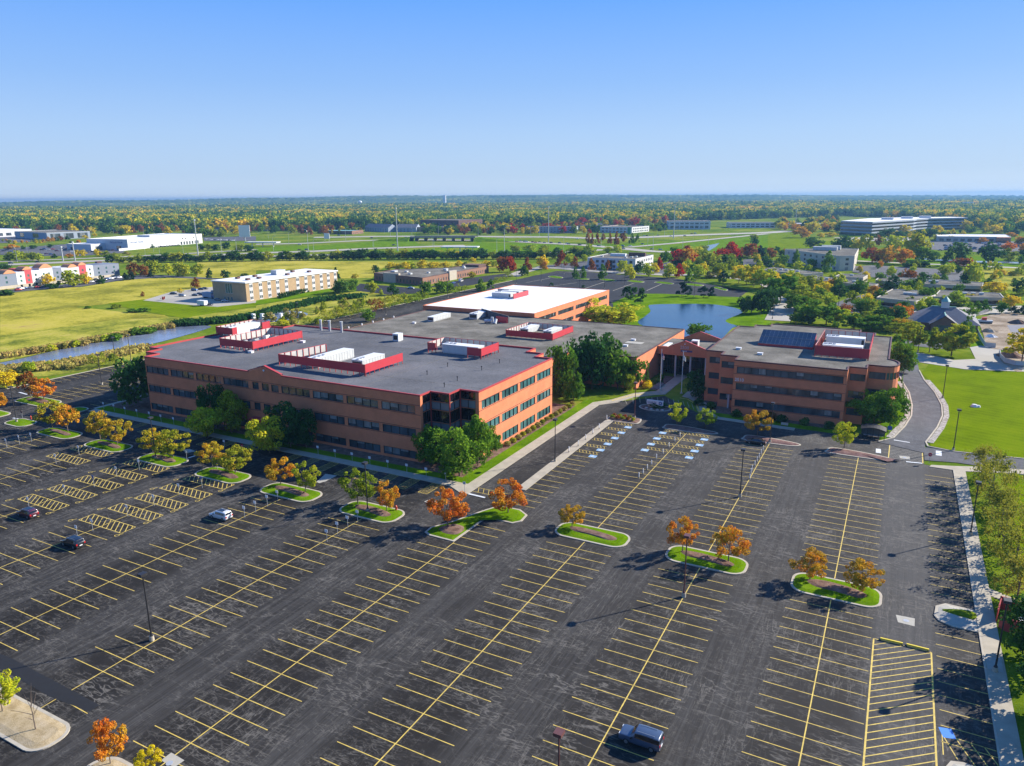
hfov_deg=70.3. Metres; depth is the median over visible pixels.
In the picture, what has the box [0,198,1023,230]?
forest
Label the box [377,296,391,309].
tree
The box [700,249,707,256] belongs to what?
tree
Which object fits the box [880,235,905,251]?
tree
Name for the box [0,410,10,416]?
parking island
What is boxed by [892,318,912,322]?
tree
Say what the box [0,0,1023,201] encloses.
sky
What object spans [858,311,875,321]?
tree
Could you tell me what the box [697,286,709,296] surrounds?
pine tree
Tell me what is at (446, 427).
window
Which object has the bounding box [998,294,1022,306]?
tree
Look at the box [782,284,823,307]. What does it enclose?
tree
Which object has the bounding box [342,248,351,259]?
tree
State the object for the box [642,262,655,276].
tree
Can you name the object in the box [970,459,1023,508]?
tree
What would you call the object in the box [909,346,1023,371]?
campus road
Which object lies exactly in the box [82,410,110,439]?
tree
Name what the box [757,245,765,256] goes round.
tree
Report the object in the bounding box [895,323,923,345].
tree
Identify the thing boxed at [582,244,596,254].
tree
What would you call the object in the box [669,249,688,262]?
tree
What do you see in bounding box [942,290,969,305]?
tree
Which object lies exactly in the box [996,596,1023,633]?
bin store
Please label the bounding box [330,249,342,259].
tree
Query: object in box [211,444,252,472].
tree
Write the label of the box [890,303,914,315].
tree
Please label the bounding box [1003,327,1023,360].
tree
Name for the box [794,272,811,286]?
tree
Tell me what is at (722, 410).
mulch bed
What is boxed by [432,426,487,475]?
tree
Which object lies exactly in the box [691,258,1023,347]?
park grass
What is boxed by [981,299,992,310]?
tree
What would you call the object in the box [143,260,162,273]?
tree
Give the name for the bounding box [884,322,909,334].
tree
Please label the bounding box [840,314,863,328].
tree
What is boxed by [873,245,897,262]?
tree
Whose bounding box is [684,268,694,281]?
tree
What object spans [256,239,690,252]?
cross road
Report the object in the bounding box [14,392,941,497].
stop lines
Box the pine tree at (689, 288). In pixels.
[685,286,692,294]
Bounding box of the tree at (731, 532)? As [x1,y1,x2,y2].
[710,525,750,560]
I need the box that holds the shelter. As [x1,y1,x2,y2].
[861,424,886,439]
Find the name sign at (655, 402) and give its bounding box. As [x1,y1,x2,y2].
[647,399,662,407]
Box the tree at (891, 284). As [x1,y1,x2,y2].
[883,273,901,289]
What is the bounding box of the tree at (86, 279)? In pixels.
[78,272,92,283]
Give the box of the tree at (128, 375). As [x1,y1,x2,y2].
[109,355,148,406]
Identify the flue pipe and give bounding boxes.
[328,320,330,330]
[339,321,342,332]
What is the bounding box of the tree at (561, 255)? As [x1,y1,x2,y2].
[553,250,567,266]
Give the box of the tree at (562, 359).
[545,342,578,395]
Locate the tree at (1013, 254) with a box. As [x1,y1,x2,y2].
[998,248,1019,259]
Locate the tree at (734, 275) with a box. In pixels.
[730,265,750,282]
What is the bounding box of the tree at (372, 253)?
[368,248,379,258]
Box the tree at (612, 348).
[592,332,622,381]
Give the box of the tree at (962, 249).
[948,242,973,259]
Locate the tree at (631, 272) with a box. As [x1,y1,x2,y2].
[623,264,635,278]
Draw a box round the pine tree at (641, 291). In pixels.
[634,287,646,301]
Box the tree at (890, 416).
[868,387,910,425]
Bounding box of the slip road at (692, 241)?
[629,234,763,246]
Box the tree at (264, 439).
[244,415,286,452]
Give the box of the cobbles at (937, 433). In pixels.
[926,380,948,442]
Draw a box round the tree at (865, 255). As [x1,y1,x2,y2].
[860,247,883,261]
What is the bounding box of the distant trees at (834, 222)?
[0,214,1023,381]
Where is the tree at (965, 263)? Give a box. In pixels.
[959,257,975,267]
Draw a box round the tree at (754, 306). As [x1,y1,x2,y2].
[746,296,756,312]
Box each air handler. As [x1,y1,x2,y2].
[223,321,259,335]
[308,348,353,367]
[351,353,384,363]
[392,332,402,341]
[427,312,450,321]
[442,342,484,356]
[469,310,490,318]
[492,291,515,298]
[501,289,522,292]
[520,324,538,331]
[543,326,561,333]
[691,339,699,345]
[822,342,863,348]
[826,334,865,348]
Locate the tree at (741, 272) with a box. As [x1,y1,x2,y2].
[736,264,751,284]
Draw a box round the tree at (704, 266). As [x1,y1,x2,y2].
[699,262,708,271]
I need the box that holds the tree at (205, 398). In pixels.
[194,382,223,430]
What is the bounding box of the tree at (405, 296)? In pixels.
[395,292,413,303]
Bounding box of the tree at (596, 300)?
[587,297,601,313]
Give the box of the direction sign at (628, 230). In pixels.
[627,227,630,241]
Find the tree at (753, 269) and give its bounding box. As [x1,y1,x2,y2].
[744,265,764,286]
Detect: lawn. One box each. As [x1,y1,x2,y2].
[97,400,593,483]
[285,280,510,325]
[552,372,676,400]
[713,413,853,434]
[879,379,904,439]
[913,346,974,358]
[922,364,1023,457]
[966,472,1023,757]
[969,333,982,346]
[1007,474,1023,562]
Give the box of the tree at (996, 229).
[985,225,1003,233]
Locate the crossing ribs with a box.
[639,397,918,461]
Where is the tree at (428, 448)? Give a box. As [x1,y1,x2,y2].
[411,424,447,464]
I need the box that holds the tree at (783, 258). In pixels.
[777,254,789,265]
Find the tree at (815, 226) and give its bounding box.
[804,220,821,232]
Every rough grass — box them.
[0,308,255,361]
[256,291,406,324]
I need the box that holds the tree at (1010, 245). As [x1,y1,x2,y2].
[1000,241,1017,249]
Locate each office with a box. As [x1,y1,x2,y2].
[374,263,488,284]
[587,252,652,269]
[600,225,648,232]
[667,220,710,228]
[726,222,774,227]
[764,267,822,276]
[785,245,858,270]
[814,276,878,291]
[836,273,867,281]
[840,216,967,234]
[875,276,983,291]
[876,289,934,309]
[933,290,1003,304]
[936,234,1010,241]
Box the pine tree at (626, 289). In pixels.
[621,286,632,298]
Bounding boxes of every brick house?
[324,230,362,233]
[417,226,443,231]
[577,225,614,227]
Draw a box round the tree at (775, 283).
[761,274,799,302]
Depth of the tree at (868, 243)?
752.53 m
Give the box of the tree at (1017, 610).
[999,593,1023,653]
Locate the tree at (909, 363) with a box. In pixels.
[896,347,918,372]
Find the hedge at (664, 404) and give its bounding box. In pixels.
[648,402,667,408]
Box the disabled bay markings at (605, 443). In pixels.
[588,426,707,458]
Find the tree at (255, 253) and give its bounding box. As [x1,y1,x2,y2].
[248,250,261,260]
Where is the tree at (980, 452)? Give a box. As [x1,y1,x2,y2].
[962,444,1009,473]
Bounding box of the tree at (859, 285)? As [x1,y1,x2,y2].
[850,278,868,293]
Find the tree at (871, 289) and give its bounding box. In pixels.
[867,284,882,294]
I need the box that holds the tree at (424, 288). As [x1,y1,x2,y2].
[418,281,431,294]
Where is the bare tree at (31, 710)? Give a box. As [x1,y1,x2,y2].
[11,686,41,728]
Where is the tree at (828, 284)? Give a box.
[820,281,832,292]
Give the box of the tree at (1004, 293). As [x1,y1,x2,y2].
[1000,291,1011,298]
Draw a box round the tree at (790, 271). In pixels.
[781,270,799,275]
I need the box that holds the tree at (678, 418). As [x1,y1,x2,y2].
[668,403,687,421]
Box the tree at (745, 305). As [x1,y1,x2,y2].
[736,295,751,312]
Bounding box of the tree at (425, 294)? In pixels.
[415,289,429,297]
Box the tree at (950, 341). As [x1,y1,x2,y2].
[932,323,979,355]
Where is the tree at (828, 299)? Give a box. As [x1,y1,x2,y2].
[819,292,837,305]
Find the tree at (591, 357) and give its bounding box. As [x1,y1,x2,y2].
[572,330,614,388]
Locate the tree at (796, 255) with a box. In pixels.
[791,249,800,265]
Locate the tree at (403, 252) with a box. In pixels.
[395,248,409,258]
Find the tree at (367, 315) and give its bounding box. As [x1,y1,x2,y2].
[360,308,375,320]
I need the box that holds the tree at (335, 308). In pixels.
[331,306,343,317]
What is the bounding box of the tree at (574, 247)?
[566,246,581,251]
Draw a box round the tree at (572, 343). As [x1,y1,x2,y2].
[565,337,596,383]
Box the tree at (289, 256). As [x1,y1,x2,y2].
[283,251,295,259]
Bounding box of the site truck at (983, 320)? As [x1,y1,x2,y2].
[978,317,992,323]
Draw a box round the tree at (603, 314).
[592,309,613,322]
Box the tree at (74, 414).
[49,404,80,430]
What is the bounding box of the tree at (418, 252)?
[412,249,424,258]
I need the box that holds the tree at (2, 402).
[0,392,7,405]
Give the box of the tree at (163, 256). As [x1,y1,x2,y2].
[156,252,169,261]
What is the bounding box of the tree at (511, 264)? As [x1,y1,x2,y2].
[503,256,516,271]
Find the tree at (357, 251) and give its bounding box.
[354,249,366,258]
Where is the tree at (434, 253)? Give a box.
[428,249,439,258]
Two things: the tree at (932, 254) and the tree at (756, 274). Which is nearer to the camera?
the tree at (756, 274)
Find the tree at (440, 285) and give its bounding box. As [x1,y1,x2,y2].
[432,281,450,292]
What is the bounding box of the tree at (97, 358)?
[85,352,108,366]
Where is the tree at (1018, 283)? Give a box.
[1010,277,1023,291]
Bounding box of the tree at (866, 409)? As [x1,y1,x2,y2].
[845,388,890,423]
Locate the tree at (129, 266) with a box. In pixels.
[125,261,136,274]
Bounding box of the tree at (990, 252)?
[976,241,1006,261]
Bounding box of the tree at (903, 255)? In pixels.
[889,246,914,263]
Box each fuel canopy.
[244,241,280,246]
[441,246,479,251]
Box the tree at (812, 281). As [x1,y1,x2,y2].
[805,275,824,287]
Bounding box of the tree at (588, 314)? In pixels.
[582,306,606,321]
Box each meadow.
[0,277,215,311]
[0,306,168,335]
[197,261,255,277]
[256,261,497,277]
[982,267,1023,290]
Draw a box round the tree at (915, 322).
[904,321,924,334]
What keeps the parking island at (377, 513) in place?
on the car park at (722, 691)
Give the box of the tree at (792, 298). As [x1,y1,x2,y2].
[784,294,811,312]
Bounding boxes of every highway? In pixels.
[0,249,255,261]
[6,245,464,264]
[314,231,791,238]
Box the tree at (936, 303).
[926,299,940,307]
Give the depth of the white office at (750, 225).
1404.57 m
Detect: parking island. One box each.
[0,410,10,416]
[0,688,69,751]
[4,418,36,426]
[14,396,61,406]
[36,427,82,438]
[67,407,88,412]
[84,439,132,452]
[87,757,134,765]
[137,452,188,466]
[195,467,250,483]
[260,482,322,501]
[339,501,404,522]
[425,507,526,541]
[555,522,629,547]
[607,415,641,423]
[627,280,643,282]
[639,404,670,411]
[654,282,673,283]
[662,424,717,434]
[665,545,747,574]
[686,283,703,285]
[714,287,727,290]
[741,435,800,445]
[790,573,881,607]
[824,447,897,461]
[934,603,977,632]
[946,761,971,765]
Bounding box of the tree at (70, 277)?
[59,270,84,286]
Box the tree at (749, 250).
[741,243,759,256]
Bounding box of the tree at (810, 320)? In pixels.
[802,316,815,323]
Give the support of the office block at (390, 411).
on the ground at (714, 229)
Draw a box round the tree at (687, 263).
[683,258,694,269]
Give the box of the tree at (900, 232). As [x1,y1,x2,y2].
[889,231,907,238]
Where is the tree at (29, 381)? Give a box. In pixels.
[14,371,42,396]
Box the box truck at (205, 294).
[202,291,213,298]
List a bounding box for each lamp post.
[8,386,17,421]
[95,354,102,384]
[137,571,154,641]
[147,416,156,457]
[361,461,368,509]
[553,418,557,461]
[553,726,564,765]
[633,382,637,417]
[681,533,690,597]
[738,448,745,496]
[768,402,774,441]
[941,364,948,397]
[952,408,961,450]
[968,480,981,535]
[992,597,1011,672]
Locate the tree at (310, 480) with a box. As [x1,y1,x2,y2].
[291,461,320,490]
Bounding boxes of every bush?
[0,289,14,295]
[20,361,35,371]
[27,347,39,353]
[46,344,57,350]
[60,342,68,348]
[63,363,75,369]
[72,339,80,346]
[79,339,88,345]
[91,337,98,342]
[100,334,111,341]
[108,333,122,340]
[108,353,118,360]
[110,304,121,308]
[128,327,142,335]
[133,307,152,312]
[137,327,153,334]
[157,325,165,329]
[166,323,175,328]
[273,319,288,326]
[289,319,296,324]
[314,317,323,323]
[510,437,516,442]
[642,382,652,388]
[653,378,663,383]
[693,398,705,405]
[705,401,716,408]
[730,409,741,416]
[766,411,776,420]
[772,262,785,267]
[775,414,787,421]
[799,417,809,425]
[805,264,812,270]
[822,421,835,428]
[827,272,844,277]
[893,335,902,340]
[901,260,912,266]
[919,261,930,266]
[990,273,999,278]
[993,269,1007,274]
[1007,271,1018,275]
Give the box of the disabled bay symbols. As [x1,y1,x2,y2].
[591,427,705,457]
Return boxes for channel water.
[0,326,210,364]
[258,310,307,321]
[924,258,1023,263]
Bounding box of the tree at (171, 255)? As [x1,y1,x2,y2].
[166,252,177,261]
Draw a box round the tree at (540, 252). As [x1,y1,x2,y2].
[536,247,549,256]
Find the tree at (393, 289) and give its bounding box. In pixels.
[387,283,399,294]
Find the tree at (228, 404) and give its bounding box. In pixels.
[214,389,249,432]
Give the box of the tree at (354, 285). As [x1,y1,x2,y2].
[347,278,357,290]
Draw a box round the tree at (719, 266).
[708,262,729,276]
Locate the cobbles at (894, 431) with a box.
[886,381,910,437]
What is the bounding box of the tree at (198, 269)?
[189,263,203,274]
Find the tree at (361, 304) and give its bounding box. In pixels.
[348,301,364,313]
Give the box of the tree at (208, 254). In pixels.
[200,251,212,260]
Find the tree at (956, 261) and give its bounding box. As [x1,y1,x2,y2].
[948,257,966,266]
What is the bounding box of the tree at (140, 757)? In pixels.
[132,744,163,765]
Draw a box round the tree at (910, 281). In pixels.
[898,278,917,287]
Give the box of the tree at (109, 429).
[99,419,133,443]
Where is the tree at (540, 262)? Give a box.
[536,255,548,265]
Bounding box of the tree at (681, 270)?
[674,263,685,276]
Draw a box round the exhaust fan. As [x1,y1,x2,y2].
[484,317,496,323]
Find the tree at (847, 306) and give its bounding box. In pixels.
[839,303,853,312]
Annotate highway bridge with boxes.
[375,236,518,241]
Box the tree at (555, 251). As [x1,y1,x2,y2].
[550,247,563,257]
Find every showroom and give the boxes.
[0,228,31,236]
[14,230,90,239]
[86,233,202,250]
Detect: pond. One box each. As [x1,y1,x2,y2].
[638,304,741,338]
[703,243,718,250]
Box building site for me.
[980,312,1023,371]
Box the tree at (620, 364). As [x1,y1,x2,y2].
[600,350,630,388]
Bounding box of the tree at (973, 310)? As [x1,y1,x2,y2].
[964,301,979,315]
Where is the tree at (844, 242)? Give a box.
[830,235,856,247]
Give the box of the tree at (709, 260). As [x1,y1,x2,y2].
[696,252,722,265]
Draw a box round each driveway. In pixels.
[880,362,941,452]
[923,447,1023,468]
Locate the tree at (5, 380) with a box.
[0,369,17,386]
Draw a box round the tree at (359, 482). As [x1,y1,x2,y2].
[337,467,377,502]
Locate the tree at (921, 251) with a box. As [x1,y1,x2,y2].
[915,246,929,259]
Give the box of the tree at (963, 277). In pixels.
[959,271,969,280]
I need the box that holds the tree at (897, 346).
[890,339,917,371]
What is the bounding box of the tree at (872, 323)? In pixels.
[861,315,891,330]
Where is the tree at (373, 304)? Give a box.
[367,297,383,311]
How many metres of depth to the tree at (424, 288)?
458.47 m
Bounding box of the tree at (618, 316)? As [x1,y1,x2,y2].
[595,302,644,323]
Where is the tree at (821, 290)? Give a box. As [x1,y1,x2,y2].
[815,285,827,299]
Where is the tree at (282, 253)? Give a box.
[278,250,289,260]
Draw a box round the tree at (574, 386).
[562,354,584,400]
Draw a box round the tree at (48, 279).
[41,273,55,284]
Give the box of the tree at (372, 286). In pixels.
[363,281,378,293]
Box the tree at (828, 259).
[821,250,835,272]
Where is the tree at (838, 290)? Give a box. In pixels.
[831,281,849,297]
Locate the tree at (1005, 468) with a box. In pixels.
[971,450,1021,491]
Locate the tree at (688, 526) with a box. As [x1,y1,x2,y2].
[666,515,699,550]
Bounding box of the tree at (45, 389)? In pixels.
[25,377,56,398]
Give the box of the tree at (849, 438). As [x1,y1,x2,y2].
[832,421,858,447]
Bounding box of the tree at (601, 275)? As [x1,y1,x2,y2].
[597,264,607,278]
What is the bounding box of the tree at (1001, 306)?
[994,300,1009,312]
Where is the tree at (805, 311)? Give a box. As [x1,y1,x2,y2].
[793,299,826,319]
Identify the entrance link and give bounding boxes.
[657,331,719,377]
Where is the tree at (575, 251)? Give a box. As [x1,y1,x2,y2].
[568,247,581,257]
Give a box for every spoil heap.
[981,328,997,332]
[985,334,996,337]
[996,352,1023,358]
[1007,319,1023,323]
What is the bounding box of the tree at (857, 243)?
[849,237,864,251]
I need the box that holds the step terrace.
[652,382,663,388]
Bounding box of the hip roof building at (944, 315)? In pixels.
[908,296,980,332]
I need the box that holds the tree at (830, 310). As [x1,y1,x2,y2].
[809,303,844,324]
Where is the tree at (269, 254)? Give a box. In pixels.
[261,251,273,259]
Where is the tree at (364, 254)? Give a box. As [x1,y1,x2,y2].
[358,248,370,259]
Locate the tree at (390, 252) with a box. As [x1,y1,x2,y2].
[384,248,396,258]
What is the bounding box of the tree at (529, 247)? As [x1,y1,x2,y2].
[523,244,537,250]
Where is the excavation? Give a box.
[1007,325,1023,333]
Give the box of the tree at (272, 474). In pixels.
[264,456,294,483]
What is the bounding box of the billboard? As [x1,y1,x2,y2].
[238,225,249,240]
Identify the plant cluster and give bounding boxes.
[228,334,294,349]
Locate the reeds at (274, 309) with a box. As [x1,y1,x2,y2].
[169,292,367,325]
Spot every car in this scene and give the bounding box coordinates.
[16,506,38,518]
[60,535,85,548]
[209,508,232,520]
[619,724,663,752]
[746,438,766,445]
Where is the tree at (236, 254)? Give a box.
[229,250,241,260]
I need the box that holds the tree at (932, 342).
[917,327,943,352]
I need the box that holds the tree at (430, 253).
[424,249,435,258]
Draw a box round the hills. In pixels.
[0,194,1023,207]
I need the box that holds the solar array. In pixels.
[758,329,816,349]
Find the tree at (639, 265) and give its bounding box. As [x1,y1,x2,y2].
[634,261,643,272]
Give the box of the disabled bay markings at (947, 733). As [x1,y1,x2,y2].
[939,727,955,738]
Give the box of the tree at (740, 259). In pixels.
[736,254,742,264]
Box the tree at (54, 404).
[31,400,65,427]
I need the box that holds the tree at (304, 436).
[291,408,316,447]
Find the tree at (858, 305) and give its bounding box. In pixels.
[850,297,873,313]
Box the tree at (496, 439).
[486,425,502,456]
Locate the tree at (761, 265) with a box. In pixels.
[755,259,764,268]
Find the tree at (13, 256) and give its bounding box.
[10,250,23,260]
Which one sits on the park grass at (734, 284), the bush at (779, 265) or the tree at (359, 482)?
the bush at (779, 265)
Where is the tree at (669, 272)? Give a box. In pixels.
[662,263,677,277]
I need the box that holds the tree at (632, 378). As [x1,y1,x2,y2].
[622,372,635,390]
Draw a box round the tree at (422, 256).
[419,250,427,258]
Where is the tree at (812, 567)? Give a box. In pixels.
[788,546,827,578]
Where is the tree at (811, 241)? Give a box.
[803,237,825,246]
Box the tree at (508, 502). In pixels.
[488,477,527,512]
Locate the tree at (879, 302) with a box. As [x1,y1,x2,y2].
[868,299,883,310]
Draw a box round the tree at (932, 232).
[925,228,937,237]
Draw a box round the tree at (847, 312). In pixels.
[827,306,850,321]
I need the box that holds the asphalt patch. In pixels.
[0,654,98,711]
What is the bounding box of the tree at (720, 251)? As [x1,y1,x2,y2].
[713,248,729,258]
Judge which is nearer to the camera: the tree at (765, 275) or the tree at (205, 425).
the tree at (205, 425)
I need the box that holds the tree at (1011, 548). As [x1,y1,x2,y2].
[982,512,1023,568]
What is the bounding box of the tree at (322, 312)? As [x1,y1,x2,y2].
[317,309,333,320]
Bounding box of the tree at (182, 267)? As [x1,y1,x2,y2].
[171,262,189,275]
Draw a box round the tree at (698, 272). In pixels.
[692,264,706,279]
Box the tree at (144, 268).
[136,264,148,275]
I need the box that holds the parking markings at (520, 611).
[0,315,998,765]
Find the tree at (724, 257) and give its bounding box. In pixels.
[718,254,729,263]
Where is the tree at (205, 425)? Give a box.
[184,407,226,437]
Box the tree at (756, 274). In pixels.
[750,268,763,287]
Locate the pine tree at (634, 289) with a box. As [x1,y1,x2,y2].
[630,287,640,296]
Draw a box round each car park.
[0,236,41,242]
[0,244,124,255]
[0,271,998,765]
[8,275,219,291]
[144,287,255,306]
[203,236,255,240]
[356,284,424,294]
[430,273,509,287]
[514,273,746,308]
[833,237,910,240]
[837,290,888,312]
[853,265,963,280]
[905,341,964,348]
[910,306,1021,315]
[925,241,1023,251]
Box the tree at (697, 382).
[685,369,706,397]
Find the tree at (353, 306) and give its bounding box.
[342,303,358,315]
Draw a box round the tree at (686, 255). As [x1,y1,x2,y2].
[678,248,697,262]
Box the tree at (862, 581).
[843,557,884,591]
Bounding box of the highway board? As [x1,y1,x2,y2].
[324,233,329,238]
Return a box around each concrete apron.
[162,753,183,765]
[317,474,336,482]
[896,615,914,625]
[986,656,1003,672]
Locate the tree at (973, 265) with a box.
[962,258,983,281]
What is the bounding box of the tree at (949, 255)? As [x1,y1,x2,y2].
[940,247,952,264]
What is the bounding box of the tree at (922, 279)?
[913,275,926,289]
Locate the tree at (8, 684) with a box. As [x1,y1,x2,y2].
[0,668,20,710]
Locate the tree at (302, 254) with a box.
[297,249,309,259]
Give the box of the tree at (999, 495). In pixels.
[976,485,1023,522]
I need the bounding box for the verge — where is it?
[7,350,145,377]
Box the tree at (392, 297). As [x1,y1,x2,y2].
[387,294,402,304]
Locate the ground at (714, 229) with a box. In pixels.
[0,215,1023,475]
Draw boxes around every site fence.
[975,315,995,347]
[977,309,988,315]
[999,349,1023,365]
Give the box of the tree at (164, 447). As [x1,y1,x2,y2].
[151,429,190,456]
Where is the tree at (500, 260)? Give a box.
[496,256,507,271]
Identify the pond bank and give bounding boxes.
[594,294,770,325]
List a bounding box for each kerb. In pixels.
[7,280,511,388]
[878,374,912,441]
[919,370,1023,458]
[953,470,1001,765]
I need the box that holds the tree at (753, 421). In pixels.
[743,409,773,435]
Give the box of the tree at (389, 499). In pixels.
[373,480,399,510]
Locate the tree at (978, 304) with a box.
[974,300,983,310]
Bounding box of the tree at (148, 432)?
[135,428,167,452]
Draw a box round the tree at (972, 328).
[958,314,975,333]
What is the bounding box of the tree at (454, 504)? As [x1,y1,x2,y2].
[426,486,469,524]
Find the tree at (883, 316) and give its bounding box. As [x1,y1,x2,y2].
[874,314,897,329]
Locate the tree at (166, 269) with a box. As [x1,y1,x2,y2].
[160,263,174,274]
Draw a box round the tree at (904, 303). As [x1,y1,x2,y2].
[893,300,912,310]
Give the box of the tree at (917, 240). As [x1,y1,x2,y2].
[902,228,934,259]
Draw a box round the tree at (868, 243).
[857,234,874,249]
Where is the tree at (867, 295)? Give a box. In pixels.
[859,293,878,301]
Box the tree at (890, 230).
[879,228,895,236]
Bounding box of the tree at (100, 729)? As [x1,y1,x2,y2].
[86,717,128,763]
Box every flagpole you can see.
[659,349,661,389]
[680,351,683,393]
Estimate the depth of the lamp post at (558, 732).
69.14 m
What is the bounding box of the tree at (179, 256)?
[173,251,185,261]
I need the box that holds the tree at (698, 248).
[686,246,703,254]
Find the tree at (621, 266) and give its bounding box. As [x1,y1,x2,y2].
[616,260,627,271]
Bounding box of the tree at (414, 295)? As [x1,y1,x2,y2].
[408,294,421,301]
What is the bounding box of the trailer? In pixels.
[197,300,207,305]
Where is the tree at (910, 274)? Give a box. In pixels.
[898,268,917,277]
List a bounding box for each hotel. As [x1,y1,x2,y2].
[0,261,119,289]
[525,226,577,232]
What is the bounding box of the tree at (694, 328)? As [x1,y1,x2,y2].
[686,323,712,334]
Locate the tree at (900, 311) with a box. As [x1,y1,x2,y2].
[873,305,907,322]
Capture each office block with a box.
[144,324,552,462]
[704,324,899,424]
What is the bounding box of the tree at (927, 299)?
[918,296,939,306]
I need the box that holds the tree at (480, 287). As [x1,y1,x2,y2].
[475,278,486,291]
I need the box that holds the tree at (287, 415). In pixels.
[263,400,314,446]
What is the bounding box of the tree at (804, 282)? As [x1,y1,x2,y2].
[787,274,807,286]
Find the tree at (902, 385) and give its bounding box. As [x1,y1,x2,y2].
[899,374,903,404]
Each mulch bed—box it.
[109,395,574,476]
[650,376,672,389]
[699,393,831,428]
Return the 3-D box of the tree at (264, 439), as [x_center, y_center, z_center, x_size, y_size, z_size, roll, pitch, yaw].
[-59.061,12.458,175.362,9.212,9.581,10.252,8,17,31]
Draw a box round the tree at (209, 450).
[194,441,225,466]
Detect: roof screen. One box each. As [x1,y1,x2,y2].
[215,319,269,334]
[219,327,302,350]
[278,344,402,375]
[427,337,498,358]
[498,289,528,298]
[506,322,572,340]
[814,329,873,360]
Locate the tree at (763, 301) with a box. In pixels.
[753,289,772,312]
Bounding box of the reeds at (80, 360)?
[0,342,158,371]
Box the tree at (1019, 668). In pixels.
[1015,655,1023,687]
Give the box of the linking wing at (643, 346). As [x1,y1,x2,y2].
[347,309,684,391]
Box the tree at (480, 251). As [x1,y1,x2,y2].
[474,248,487,258]
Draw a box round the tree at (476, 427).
[462,414,493,464]
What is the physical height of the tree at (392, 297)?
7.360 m
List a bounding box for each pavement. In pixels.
[86,395,141,410]
[87,374,794,493]
[521,420,612,490]
[929,465,1023,765]
[989,588,1014,599]
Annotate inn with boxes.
[210,269,337,301]
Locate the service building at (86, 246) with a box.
[67,242,105,250]
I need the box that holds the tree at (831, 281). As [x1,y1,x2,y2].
[823,278,836,287]
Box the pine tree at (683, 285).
[675,282,688,293]
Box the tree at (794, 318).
[787,313,805,322]
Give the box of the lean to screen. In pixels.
[481,308,508,322]
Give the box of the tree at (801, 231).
[790,226,812,237]
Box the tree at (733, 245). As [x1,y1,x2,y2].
[721,241,741,257]
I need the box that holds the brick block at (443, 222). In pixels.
[420,219,481,225]
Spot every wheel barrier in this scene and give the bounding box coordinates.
[879,637,903,645]
[906,643,929,651]
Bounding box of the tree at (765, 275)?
[758,269,776,285]
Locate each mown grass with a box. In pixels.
[108,299,255,317]
[256,240,420,251]
[256,289,331,304]
[384,248,495,253]
[468,242,511,252]
[512,243,602,252]
[594,238,714,246]
[650,235,767,250]
[768,232,832,249]
[858,253,1020,266]
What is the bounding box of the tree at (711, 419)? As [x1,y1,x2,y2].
[696,408,717,428]
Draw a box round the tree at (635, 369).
[627,355,648,382]
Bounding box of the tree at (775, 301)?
[765,285,779,311]
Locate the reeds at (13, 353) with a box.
[0,321,179,358]
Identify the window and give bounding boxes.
[50,234,59,238]
[63,233,73,237]
[77,232,87,237]
[146,366,168,374]
[149,385,170,393]
[151,403,172,412]
[170,369,193,378]
[173,389,195,398]
[175,407,193,415]
[196,373,220,383]
[223,377,248,387]
[225,283,232,292]
[228,417,251,426]
[235,399,250,407]
[252,382,258,388]
[254,402,260,409]
[262,383,268,390]
[271,384,278,392]
[281,386,309,396]
[313,391,343,402]
[314,412,344,424]
[316,433,345,445]
[346,396,377,407]
[348,418,378,430]
[349,439,380,451]
[381,401,414,413]
[383,424,415,436]
[384,446,416,458]
[422,393,429,402]
[423,401,429,411]
[423,410,430,424]
[431,393,448,402]
[431,401,448,410]
[432,410,449,423]
[432,422,449,430]
[450,391,459,402]
[450,399,459,410]
[451,407,459,422]
[451,420,459,430]
[461,391,475,400]
[461,399,475,408]
[461,407,475,420]
[461,419,469,427]
[482,393,498,408]
[483,416,499,428]
[502,384,517,398]
[502,406,517,421]
[502,424,517,440]
[520,376,534,389]
[520,397,534,411]
[520,414,534,429]
[537,368,549,380]
[537,389,549,401]
[537,406,549,419]
[539,312,555,317]
[558,306,572,314]
[575,311,586,318]
[576,301,588,308]
[598,295,606,300]
[708,388,717,394]
[709,356,719,363]
[709,372,718,378]
[719,393,731,400]
[720,377,732,383]
[721,361,733,368]
[734,399,839,417]
[736,383,841,400]
[737,366,843,383]
[846,408,860,415]
[848,390,863,398]
[850,373,865,381]
[868,388,883,395]
[869,371,885,379]
[881,302,912,305]
[928,287,979,291]
[936,325,951,331]
[938,300,999,303]
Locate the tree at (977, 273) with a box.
[968,268,984,281]
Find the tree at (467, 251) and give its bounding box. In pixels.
[463,248,474,258]
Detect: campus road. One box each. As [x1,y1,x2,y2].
[506,267,793,320]
[857,260,1017,267]
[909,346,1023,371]
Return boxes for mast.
[193,219,198,255]
[395,208,397,250]
[548,206,548,241]
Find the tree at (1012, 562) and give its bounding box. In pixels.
[985,550,1023,596]
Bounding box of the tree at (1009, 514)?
[979,496,1023,545]
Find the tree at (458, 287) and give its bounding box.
[453,283,465,290]
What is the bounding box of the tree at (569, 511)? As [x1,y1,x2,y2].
[558,504,585,525]
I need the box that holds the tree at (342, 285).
[333,279,349,292]
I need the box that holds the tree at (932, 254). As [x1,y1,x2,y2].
[926,250,941,260]
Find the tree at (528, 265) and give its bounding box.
[523,257,531,269]
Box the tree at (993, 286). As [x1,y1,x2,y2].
[981,281,1007,292]
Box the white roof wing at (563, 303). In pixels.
[423,285,608,320]
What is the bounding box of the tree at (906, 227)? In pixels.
[899,224,912,231]
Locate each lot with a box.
[537,261,627,271]
[652,262,671,273]
[743,259,763,265]

